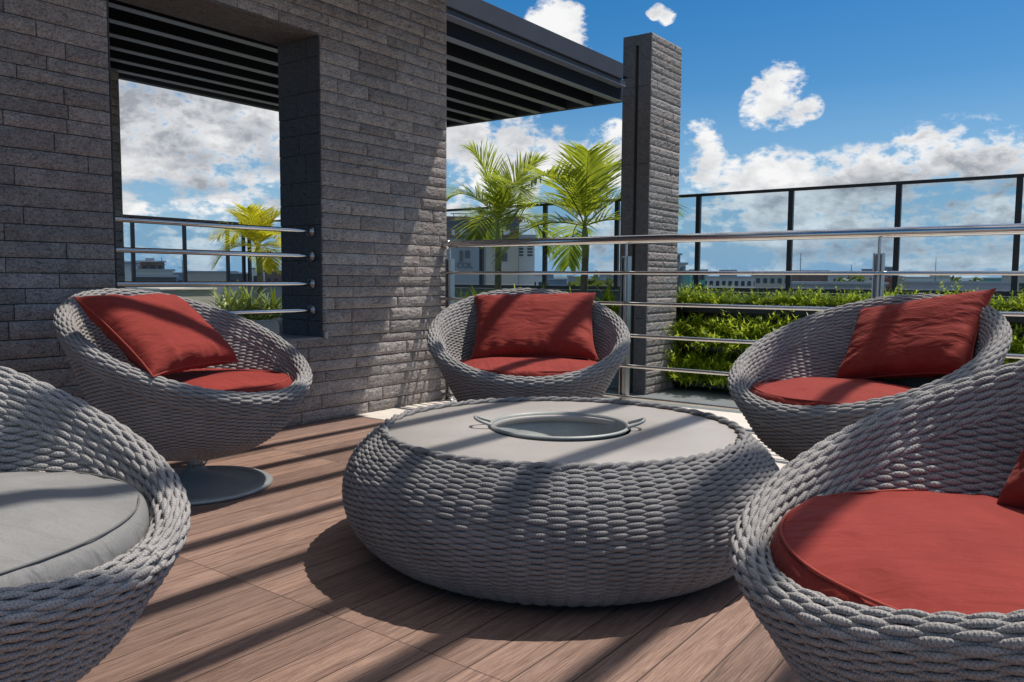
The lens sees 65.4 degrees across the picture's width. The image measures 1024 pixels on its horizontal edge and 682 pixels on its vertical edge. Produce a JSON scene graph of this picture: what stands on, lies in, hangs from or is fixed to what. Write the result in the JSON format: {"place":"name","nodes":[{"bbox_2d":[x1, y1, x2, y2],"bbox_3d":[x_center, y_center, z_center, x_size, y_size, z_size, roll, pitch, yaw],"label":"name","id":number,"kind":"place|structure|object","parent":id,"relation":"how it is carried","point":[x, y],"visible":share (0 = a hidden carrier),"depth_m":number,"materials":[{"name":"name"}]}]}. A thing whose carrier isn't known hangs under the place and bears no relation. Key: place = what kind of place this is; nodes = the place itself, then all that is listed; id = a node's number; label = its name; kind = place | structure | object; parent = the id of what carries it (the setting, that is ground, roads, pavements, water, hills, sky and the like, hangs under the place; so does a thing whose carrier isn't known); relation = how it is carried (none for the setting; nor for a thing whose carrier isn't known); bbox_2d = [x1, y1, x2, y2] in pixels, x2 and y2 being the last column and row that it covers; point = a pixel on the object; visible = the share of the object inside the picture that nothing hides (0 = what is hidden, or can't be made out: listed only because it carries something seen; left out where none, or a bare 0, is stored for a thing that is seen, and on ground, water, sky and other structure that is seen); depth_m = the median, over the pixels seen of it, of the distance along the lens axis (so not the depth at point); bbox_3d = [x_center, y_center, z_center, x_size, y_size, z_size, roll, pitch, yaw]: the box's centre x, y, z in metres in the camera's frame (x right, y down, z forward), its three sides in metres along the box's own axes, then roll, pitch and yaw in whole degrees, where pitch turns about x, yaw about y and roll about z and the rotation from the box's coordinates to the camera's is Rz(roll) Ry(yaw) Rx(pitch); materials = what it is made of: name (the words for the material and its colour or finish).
{"place":"outdoors","nodes":[
{"label":"outdoors","id":0,"kind":"place"},
{"bbox_2d":[125,264,139,280],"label":"apartment block","id":1,"kind":"structure","parent":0,"point":[128,272],"depth_m":98.83,"materials":[{"name":"grey concrete"}]},
{"bbox_2d":[137,258,165,268],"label":"apartment block","id":2,"kind":"structure","parent":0,"point":[148,263],"depth_m":136.26,"materials":[{"name":"grey concrete"}]},
{"bbox_2d":[130,269,174,273],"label":"house","id":3,"kind":"structure","parent":0,"point":[154,271],"depth_m":90.89,"materials":[{"name":"grey concrete"}]},
{"bbox_2d":[136,274,178,280],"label":"house","id":4,"kind":"structure","parent":0,"point":[155,277],"depth_m":72.77,"materials":[{"name":"grey concrete"}]},
{"bbox_2d":[137,287,216,305],"bbox_3d":[-4.331,-0.085,10.366,0.540,1.212,0.799,4,6,37],"label":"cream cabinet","id":5,"kind":"object","parent":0,"point":[202,295],"visible":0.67,"depth_m":10.23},
{"bbox_2d":[125,286,243,306],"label":"parapet","id":6,"kind":"structure","parent":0,"point":[219,290],"depth_m":15.92,"materials":[{"name":"grey concrete"}]},
{"bbox_2d":[123,214,245,280],"bbox_3d":[-7.147,-1.638,14.248,0.064,1.266,5.490,4,6,37],"label":"glass fence","id":7,"kind":"object","parent":6,"relation":"on","point":[133,257],"visible":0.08,"depth_m":15.35,"materials":[{"name":"black metal"}]},
{"bbox_2d":[187,271,236,280],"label":"warehouse","id":8,"kind":"structure","parent":0,"point":[206,275],"depth_m":149.00,"materials":[{"name":"grey metal"}]},
{"bbox_2d":[230,272,247,280],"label":"building","id":9,"kind":"structure","parent":0,"point":[235,276],"depth_m":131.92,"materials":[{"name":"grey concrete"}]},
{"bbox_2d":[253,318,282,333],"bbox_3d":[-2.462,0.222,8.290,0.800,0.946,1.000,4,6,37],"label":"planter","id":10,"kind":"object","parent":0,"point":[274,326],"visible":0.08,"depth_m":7.78,"materials":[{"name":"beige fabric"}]},
{"bbox_2d":[263,269,281,280],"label":"house","id":11,"kind":"structure","parent":0,"point":[274,276],"depth_m":143.26,"materials":[{"name":"grey tile"}]},
{"bbox_2d":[76,415,800,681],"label":"deck","id":12,"kind":"structure","parent":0,"point":[286,575],"depth_m":2.10,"materials":[{"name":"brown wood"}]},
{"bbox_2d":[0,366,190,681],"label":"swivel chair","id":13,"kind":"object","parent":12,"relation":"on","point":[76,627],"visible":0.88,"depth_m":1.39,"materials":[{"name":"grey wicker"}]},
{"bbox_2d":[0,468,148,587],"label":"seat cushion","id":14,"kind":"object","parent":13,"relation":"on","point":[55,524],"visible":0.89,"depth_m":1.35,"materials":[{"name":"grey fabric"}]},
{"bbox_2d":[53,288,312,505],"bbox_3d":[-1.356,0.202,3.396,0.952,0.845,1.057,2,5,22],"label":"swivel chair","id":15,"kind":"object","parent":12,"relation":"on","point":[194,426],"visible":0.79,"depth_m":3.12,"materials":[{"name":"grey wicker"}]},
{"bbox_2d":[73,293,238,377],"bbox_3d":[-1.400,-0.033,3.204,0.424,0.160,0.625,44,9,4],"label":"back pillow","id":16,"kind":"object","parent":15,"relation":"on","point":[156,334],"visible":1,"depth_m":3.03,"materials":[{"name":"red fabric"}]},
{"bbox_2d":[162,368,292,392],"bbox_3d":[-1.311,0.193,3.377,0.718,0.118,0.832,2,5,22],"label":"seat cushion","id":17,"kind":"object","parent":15,"relation":"on","point":[246,380],"visible":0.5,"depth_m":3.29,"materials":[{"name":"red fabric"}]},
{"bbox_2d":[0,0,446,427],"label":"stone wall","id":18,"kind":"structure","parent":12,"relation":"on","point":[362,116],"depth_m":4.96,"materials":[{"name":"grey"}]},
{"bbox_2d":[115,216,315,315],"bbox_3d":[-1.632,-0.401,4.477,0.074,0.564,1.268,4,6,37],"label":"opening railing","id":19,"kind":"object","parent":18,"relation":"attached to","point":[309,231],"visible":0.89,"depth_m":4.49,"materials":[{"name":"metal"}]},
{"bbox_2d":[426,288,630,401],"bbox_3d":[0.084,0.150,4.163,1.057,0.845,0.952,0,4,0],"label":"swivel chair","id":20,"kind":"object","parent":12,"relation":"on","point":[451,335],"visible":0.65,"depth_m":3.94,"materials":[{"name":"grey wicker"}]},
{"bbox_2d":[459,357,597,376],"bbox_3d":[0.084,0.144,4.114,0.832,0.118,0.718,0,4,0],"label":"seat cushion","id":21,"kind":"object","parent":20,"relation":"on","point":[533,366],"visible":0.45,"depth_m":3.92,"materials":[{"name":"red fabric"}]},
{"bbox_2d":[470,292,598,359],"bbox_3d":[0.118,-0.079,4.295,0.679,0.461,0.180,-1,-38,4],"label":"back pillow","id":22,"kind":"object","parent":21,"relation":"on","point":[539,325],"visible":0.91,"depth_m":4.20,"materials":[{"name":"red fabric"}]},
{"bbox_2d":[342,396,779,606],"bbox_3d":[0.165,0.482,2.746,1.474,0.409,1.472,4,6,37],"label":"rope table","id":23,"kind":"object","parent":12,"relation":"on","point":[454,496],"visible":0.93,"depth_m":2.14,"materials":[{"name":"grey wicker"}]},
{"bbox_2d":[474,411,645,441],"bbox_3d":[0.172,0.342,2.756,0.514,0.171,0.489,4,6,37],"label":"fire bowl","id":24,"kind":"object","parent":23,"relation":"in","point":[563,431],"visible":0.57,"depth_m":2.91,"materials":[{"name":"metal"}]},
{"bbox_2d":[727,293,1011,461],"bbox_3d":[1.376,0.235,3.185,0.952,0.845,1.057,-2,5,-28],"label":"swivel chair","id":25,"kind":"object","parent":12,"relation":"on","point":[815,344],"visible":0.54,"depth_m":3.18,"materials":[{"name":"grey wicker"}]},
{"bbox_2d":[750,377,915,405],"bbox_3d":[1.333,0.227,3.162,0.718,0.118,0.832,-2,5,-28],"label":"seat cushion","id":26,"kind":"object","parent":25,"relation":"on","point":[808,391],"visible":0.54,"depth_m":3.06,"materials":[{"name":"red fabric"}]},
{"bbox_2d":[836,288,996,380],"bbox_3d":[1.627,-0.009,3.256,0.152,0.403,0.594,38,-24,-22],"label":"back pillow","id":27,"kind":"object","parent":26,"relation":"on","point":[930,337],"visible":0.93,"depth_m":3.16,"materials":[{"name":"red fabric"}]},
{"bbox_2d":[729,359,1023,681],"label":"swivel chair","id":28,"kind":"object","parent":12,"relation":"on","point":[965,435],"visible":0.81,"depth_m":1.49,"materials":[{"name":"grey wicker"}]},
{"bbox_2d":[770,489,1023,614],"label":"seat cushion","id":29,"kind":"object","parent":28,"relation":"on","point":[926,550],"visible":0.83,"depth_m":1.26,"materials":[{"name":"red fabric"}]},
{"bbox_2d":[997,447,1023,508],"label":"back pillow","id":30,"kind":"object","parent":29,"relation":"on","point":[1011,494],"visible":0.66,"depth_m":1.47,"materials":[{"name":"red fabric"}]},
{"bbox_2d":[534,274,541,284],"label":"house","id":31,"kind":"structure","parent":0,"point":[537,279],"depth_m":189.33,"materials":[{"name":"grey metal"}]},
{"bbox_2d":[547,278,567,285],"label":"building","id":32,"kind":"structure","parent":0,"point":[557,282],"depth_m":149.33,"materials":[{"name":"grey concrete"}]},
{"bbox_2d":[118,0,1023,277],"label":"sky","id":33,"kind":"structure","parent":0,"point":[776,94],"materials":[{"name":"blue"}]},
{"bbox_2d":[354,398,788,469],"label":"stone floor","id":34,"kind":"structure","parent":0,"point":[741,420],"depth_m":5.25,"materials":[{"name":"stone"}]},
{"bbox_2d":[440,223,1023,434],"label":"balustrade","id":35,"kind":"object","parent":34,"relation":"on","point":[878,272],"visible":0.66,"depth_m":4.60,"materials":[{"name":"metal"}]},
{"bbox_2d":[602,385,741,413],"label":"terrace floor","id":36,"kind":"structure","parent":0,"point":[715,396],"depth_m":9.29,"materials":[{"name":"grey tile"}]},
{"bbox_2d":[110,70,124,288],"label":"stone column","id":37,"kind":"structure","parent":36,"relation":"on","point":[117,166],"depth_m":7.72,"materials":[{"name":"grey stone"}]},
{"bbox_2d":[108,0,628,127],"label":"terrace pergola","id":38,"kind":"object","parent":37,"relation":"on","point":[501,64],"visible":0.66,"depth_m":7.65,"materials":[{"name":"black metal"}]},
{"bbox_2d":[206,201,281,316],"bbox_3d":[-3.580,-0.752,11.232,1.366,2.418,1.511,-1,5,-12],"label":"palm tree","id":39,"kind":"object","parent":36,"relation":"on","point":[253,215],"visible":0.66,"depth_m":10.98,"materials":[{"name":"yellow plant"}]},
{"bbox_2d":[609,370,617,387],"bbox_3d":[-0.571,0.024,12.036,5.750,0.780,1.120,4,6,37],"label":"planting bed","id":40,"kind":"object","parent":36,"relation":"on","point":[614,383],"depth_m":9.98,"materials":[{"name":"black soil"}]},
{"bbox_2d":[446,138,565,289],"bbox_3d":[-0.308,-1.220,11.674,2.091,3.323,2.352,2,5,19],"label":"palm tree","id":41,"kind":"object","parent":40,"relation":"in","point":[502,189],"visible":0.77,"depth_m":11.22,"materials":[{"name":"green plant"}]},
{"bbox_2d":[485,139,688,292],"bbox_3d":[0.839,-1.030,10.650,2.557,3.120,2.477,4,6,37],"label":"palm tree","id":42,"kind":"object","parent":40,"relation":"in","point":[587,187],"visible":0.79,"depth_m":10.46,"materials":[{"name":"green plant"}]},
{"bbox_2d":[594,282,617,306],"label":"spiky plant","id":43,"kind":"object","parent":40,"relation":"in","point":[605,296],"visible":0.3,"depth_m":10.28,"materials":[{"name":"green plant"}]},
{"bbox_2d":[594,284,618,312],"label":"spiky plant","id":44,"kind":"object","parent":40,"relation":"in","point":[613,308],"visible":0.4,"depth_m":10.19,"materials":[{"name":"green plant"}]},
{"bbox_2d":[244,286,1023,319],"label":"parapet","id":45,"kind":"structure","parent":36,"relation":"on","point":[278,292],"depth_m":11.43,"materials":[{"name":"grey concrete"}]},
{"bbox_2d":[247,174,1023,295],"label":"glass fence","id":46,"kind":"object","parent":45,"relation":"on","point":[897,223],"visible":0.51,"depth_m":9.82,"materials":[{"name":"clear glass"}]},
{"bbox_2d":[618,32,681,394],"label":"stone column","id":47,"kind":"structure","parent":36,"relation":"on","point":[651,104],"depth_m":9.37,"materials":[{"name":"grey stone"}]},
{"bbox_2d":[672,268,1023,389],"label":"vertical garden","id":48,"kind":"object","parent":36,"relation":"on","point":[758,313],"visible":0.18,"depth_m":9.76,"materials":[{"name":"green plant"}]},
{"bbox_2d":[665,336,705,380],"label":"fern plant","id":49,"kind":"object","parent":48,"relation":"in","point":[677,355],"visible":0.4,"depth_m":9.83,"materials":[{"name":"green plant"}]},
{"bbox_2d":[676,283,696,303],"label":"fern plant","id":50,"kind":"object","parent":48,"relation":"in","point":[684,297],"visible":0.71,"depth_m":10.08,"materials":[{"name":"green plant"}]},
{"bbox_2d":[664,312,715,351],"bbox_3d":[2.117,-0.167,10.094,1.155,0.577,1.062,1,4,3],"label":"fern plant","id":51,"kind":"object","parent":48,"relation":"in","point":[679,327],"visible":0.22,"depth_m":9.92,"materials":[{"name":"green plant"}]},
{"bbox_2d":[663,350,722,385],"bbox_3d":[2.312,0.323,9.816,1.176,0.469,0.802,0,5,-8],"label":"fern plant","id":52,"kind":"object","parent":48,"relation":"in","point":[687,375],"visible":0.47,"depth_m":9.71,"materials":[{"name":"green plant"}]},
{"bbox_2d":[672,312,714,344],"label":"fern plant","id":53,"kind":"object","parent":48,"relation":"in","point":[686,331],"visible":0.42,"depth_m":9.88,"materials":[{"name":"green plant"}]},
{"bbox_2d":[665,346,722,386],"bbox_3d":[2.211,0.283,9.904,1.045,0.600,0.962,-4,6,-42],"label":"fern plant","id":54,"kind":"object","parent":48,"relation":"in","point":[680,361],"visible":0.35,"depth_m":9.76,"materials":[{"name":"green plant"}]},
{"bbox_2d":[678,281,712,308],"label":"fern plant","id":55,"kind":"object","parent":48,"relation":"in","point":[700,296],"visible":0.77,"depth_m":10.00,"materials":[{"name":"green plant"}]},
{"bbox_2d":[676,314,724,348],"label":"fern plant","id":56,"kind":"object","parent":48,"relation":"in","point":[703,331],"visible":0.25,"depth_m":9.85,"materials":[{"name":"green plant"}]},
{"bbox_2d":[683,350,736,385],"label":"fern plant","id":57,"kind":"object","parent":48,"relation":"in","point":[711,365],"visible":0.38,"depth_m":9.62,"materials":[{"name":"green plant"}]},
{"bbox_2d":[686,353,736,387],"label":"fern plant","id":58,"kind":"object","parent":48,"relation":"in","point":[726,368],"visible":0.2,"depth_m":9.52,"materials":[{"name":"green plant"}]},
{"bbox_2d":[684,314,740,350],"bbox_3d":[2.478,-0.109,9.792,0.872,0.464,0.751,2,5,19],"label":"fern plant","id":59,"kind":"object","parent":48,"relation":"in","point":[695,345],"visible":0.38,"depth_m":9.75,"materials":[{"name":"green plant"}]},
{"bbox_2d":[684,346,741,386],"bbox_3d":[2.569,0.296,9.619,0.896,0.636,1.040,-2,5,-28],"label":"fern plant","id":60,"kind":"object","parent":48,"relation":"in","point":[724,362],"visible":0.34,"depth_m":9.60,"materials":[{"name":"green plant"}]},
{"bbox_2d":[703,352,739,388],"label":"fern plant","id":61,"kind":"object","parent":48,"relation":"in","point":[722,379],"visible":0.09,"depth_m":9.41,"materials":[{"name":"green plant"}]},
{"bbox_2d":[695,311,748,348],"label":"fern plant","id":62,"kind":"object","parent":48,"relation":"in","point":[714,335],"visible":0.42,"depth_m":9.56,"materials":[{"name":"green plant"}]},
{"bbox_2d":[699,284,744,308],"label":"fern plant","id":63,"kind":"object","parent":48,"relation":"in","point":[714,300],"visible":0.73,"depth_m":9.84,"materials":[{"name":"green plant"}]},
{"bbox_2d":[696,309,762,352],"bbox_3d":[2.710,-0.130,9.665,0.862,0.554,1.121,3,5,30],"label":"fern plant","id":64,"kind":"object","parent":48,"relation":"in","point":[747,331],"visible":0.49,"depth_m":9.47,"materials":[{"name":"green plant"}]},
{"bbox_2d":[721,293,745,302],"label":"fern plant","id":65,"kind":"object","parent":48,"relation":"in","point":[730,300],"visible":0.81,"depth_m":9.75,"materials":[{"name":"green plant"}]},
{"bbox_2d":[712,314,777,352],"bbox_3d":[2.884,-0.105,9.510,1.099,0.508,0.914,-1,5,-14],"label":"fern plant","id":66,"kind":"object","parent":48,"relation":"in","point":[739,328],"visible":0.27,"depth_m":9.46,"materials":[{"name":"green plant"}]},
{"bbox_2d":[743,288,775,304],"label":"fern plant","id":67,"kind":"object","parent":48,"relation":"in","point":[759,300],"visible":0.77,"depth_m":9.56,"materials":[{"name":"green plant"}]},
{"bbox_2d":[731,310,793,352],"bbox_3d":[3.045,-0.127,9.447,0.916,0.608,1.191,1,5,11],"label":"fern plant","id":68,"kind":"object","parent":48,"relation":"in","point":[767,327],"visible":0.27,"depth_m":9.35,"materials":[{"name":"green plant"}]},
{"bbox_2d":[754,286,805,305],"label":"fern plant","id":69,"kind":"object","parent":48,"relation":"in","point":[779,295],"visible":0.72,"depth_m":9.41,"materials":[{"name":"green plant"}]},
{"bbox_2d":[766,310,807,328],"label":"fern plant","id":70,"kind":"object","parent":48,"relation":"in","point":[788,319],"visible":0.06,"depth_m":9.16,"materials":[{"name":"green plant"}]},
{"bbox_2d":[782,291,808,305],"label":"fern plant","id":71,"kind":"object","parent":48,"relation":"in","point":[792,299],"visible":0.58,"depth_m":9.33,"materials":[{"name":"green plant"}]},
{"bbox_2d":[775,285,825,306],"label":"fern plant","id":72,"kind":"object","parent":48,"relation":"in","point":[813,301],"visible":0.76,"depth_m":9.20,"materials":[{"name":"green plant"}]},
{"bbox_2d":[803,292,836,306],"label":"fern plant","id":73,"kind":"object","parent":48,"relation":"in","point":[822,301],"visible":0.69,"depth_m":9.11,"materials":[{"name":"green plant"}]},
{"bbox_2d":[827,285,867,304],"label":"fern plant","id":74,"kind":"object","parent":48,"relation":"in","point":[850,296],"visible":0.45,"depth_m":8.95,"materials":[{"name":"green plant"}]},
{"bbox_2d":[832,288,870,305],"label":"fern plant","id":75,"kind":"object","parent":48,"relation":"in","point":[855,296],"visible":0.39,"depth_m":8.91,"materials":[{"name":"green plant"}]},
{"bbox_2d":[927,280,980,294],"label":"fern plant","id":76,"kind":"object","parent":48,"relation":"in","point":[947,291],"visible":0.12,"depth_m":8.38,"materials":[{"name":"green plant"}]},
{"bbox_2d":[991,290,1023,311],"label":"fern plant","id":77,"kind":"object","parent":48,"relation":"in","point":[1010,302],"visible":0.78,"depth_m":8.03,"materials":[{"name":"green plant"}]},
{"bbox_2d":[1003,323,1023,363],"bbox_3d":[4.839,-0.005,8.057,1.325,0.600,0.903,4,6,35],"label":"fern plant","id":78,"kind":"object","parent":48,"relation":"in","point":[1016,351],"visible":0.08,"depth_m":7.83,"materials":[{"name":"green plant"}]},
{"bbox_2d":[1004,336,1023,362],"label":"fern plant","id":79,"kind":"object","parent":48,"relation":"in","point":[1015,347],"visible":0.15,"depth_m":7.82,"materials":[{"name":"green plant"}]},
{"bbox_2d":[689,269,707,286],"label":"apartment block","id":80,"kind":"structure","parent":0,"point":[702,280],"depth_m":82.44,"materials":[{"name":"teal glass"}]},
{"bbox_2d":[705,270,754,287],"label":"building","id":81,"kind":"structure","parent":0,"point":[721,281],"depth_m":134.70,"materials":[{"name":"white concrete"}]},
{"bbox_2d":[554,276,979,280],"bbox_3d":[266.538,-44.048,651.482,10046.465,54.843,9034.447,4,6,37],"label":"hills","id":82,"kind":"structure","parent":0,"point":[961,279],"depth_m":3969.47,"materials":[{"name":"green plant"}]},
{"bbox_2d":[567,270,612,285],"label":"city tree","id":83,"kind":"object","parent":82,"relation":"on","point":[595,281],"visible":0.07,"depth_m":116.35,"materials":[{"name":"green plant"}]},
{"bbox_2d":[837,275,865,281],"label":"city tree","id":84,"kind":"object","parent":82,"relation":"on","point":[848,279],"visible":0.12,"depth_m":138.10,"materials":[{"name":"green plant"}]},
{"bbox_2d":[754,275,789,288],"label":"apartment block","id":85,"kind":"structure","parent":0,"point":[770,281],"depth_m":113.89,"materials":[{"name":"grey concrete"}]},
{"bbox_2d":[792,281,888,289],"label":"warehouse","id":86,"kind":"structure","parent":0,"point":[833,285],"depth_m":87.85,"materials":[{"name":"grey metal"}]},
{"bbox_2d":[891,281,1010,290],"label":"warehouse","id":87,"kind":"structure","parent":0,"point":[967,285],"depth_m":100.18,"materials":[{"name":"grey metal"}]},
{"bbox_2d":[1001,275,1023,290],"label":"building","id":88,"kind":"structure","parent":0,"point":[1020,280],"depth_m":151.62,"materials":[{"name":"grey concrete"}]},
{"label":"ground","id":89,"kind":"structure","parent":0,"visible":0},
{"bbox_2d":[446,213,522,284],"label":"tower block","id":90,"kind":"structure","parent":89,"relation":"on","point":[467,259],"depth_m":61.60,"materials":[{"name":"white"}]},
{"bbox_2d":[519,235,537,284],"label":"tower block","id":91,"kind":"structure","parent":89,"relation":"on","point":[526,258],"depth_m":65.68,"materials":[{"name":"white concrete"}]},
{"bbox_2d":[791,270,829,288],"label":"warehouse","id":92,"kind":"structure","parent":89,"relation":"on","point":[812,278],"depth_m":140.07,"materials":[{"name":"grey metal"}]},
{"bbox_2d":[828,275,871,281],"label":"office building","id":93,"kind":"structure","parent":89,"relation":"on","point":[831,278],"depth_m":156.36,"materials":[{"name":"grey concrete"}]},
{"bbox_2d":[903,277,951,280],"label":"building","id":94,"kind":"structure","parent":89,"relation":"on","point":[927,278],"depth_m":203.49,"materials":[{"name":"grey metal"}]},
{"bbox_3d":[-2.831,0.110,10.975,1.000,0.746,2.700,4,6,37],"label":"planter box","id":95,"kind":"object","parent":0,"visible":0},
{"bbox_2d":[205,293,255,318],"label":"striped grass plant","id":96,"kind":"object","parent":95,"relation":"in","point":[229,305],"visible":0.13,"depth_m":9.69,"materials":[{"name":"green plant"}]},
{"bbox_2d":[207,280,257,309],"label":"striped grass plant","id":97,"kind":"object","parent":95,"relation":"in","point":[228,299],"visible":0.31,"depth_m":9.88,"materials":[{"name":"green plant"}]},
{"bbox_2d":[211,287,275,317],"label":"striped grass plant","id":98,"kind":"object","parent":95,"relation":"in","point":[241,304],"visible":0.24,"depth_m":10.05,"materials":[{"name":"green plant"}]},
{"bbox_2d":[221,286,280,317],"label":"striped grass plant","id":99,"kind":"object","parent":95,"relation":"in","point":[249,295],"visible":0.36,"depth_m":10.20,"materials":[{"name":"green plant"}]},
{"bbox_2d":[226,295,277,319],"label":"striped grass plant","id":100,"kind":"object","parent":95,"relation":"in","point":[251,316],"visible":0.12,"depth_m":9.79,"materials":[{"name":"green plant"}]},
{"bbox_2d":[239,295,275,320],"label":"striped grass plant","id":101,"kind":"object","parent":95,"relation":"in","point":[262,317],"visible":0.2,"depth_m":9.93,"materials":[{"name":"green plant"}]},
{"bbox_2d":[252,295,281,319],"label":"striped grass plant","id":102,"kind":"object","parent":95,"relation":"in","point":[265,306],"visible":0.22,"depth_m":10.34,"materials":[{"name":"green plant"}]},
{"bbox_2d":[252,286,282,318],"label":"striped grass plant","id":103,"kind":"object","parent":95,"relation":"in","point":[276,305],"visible":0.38,"depth_m":10.45,"materials":[{"name":"green plant"}]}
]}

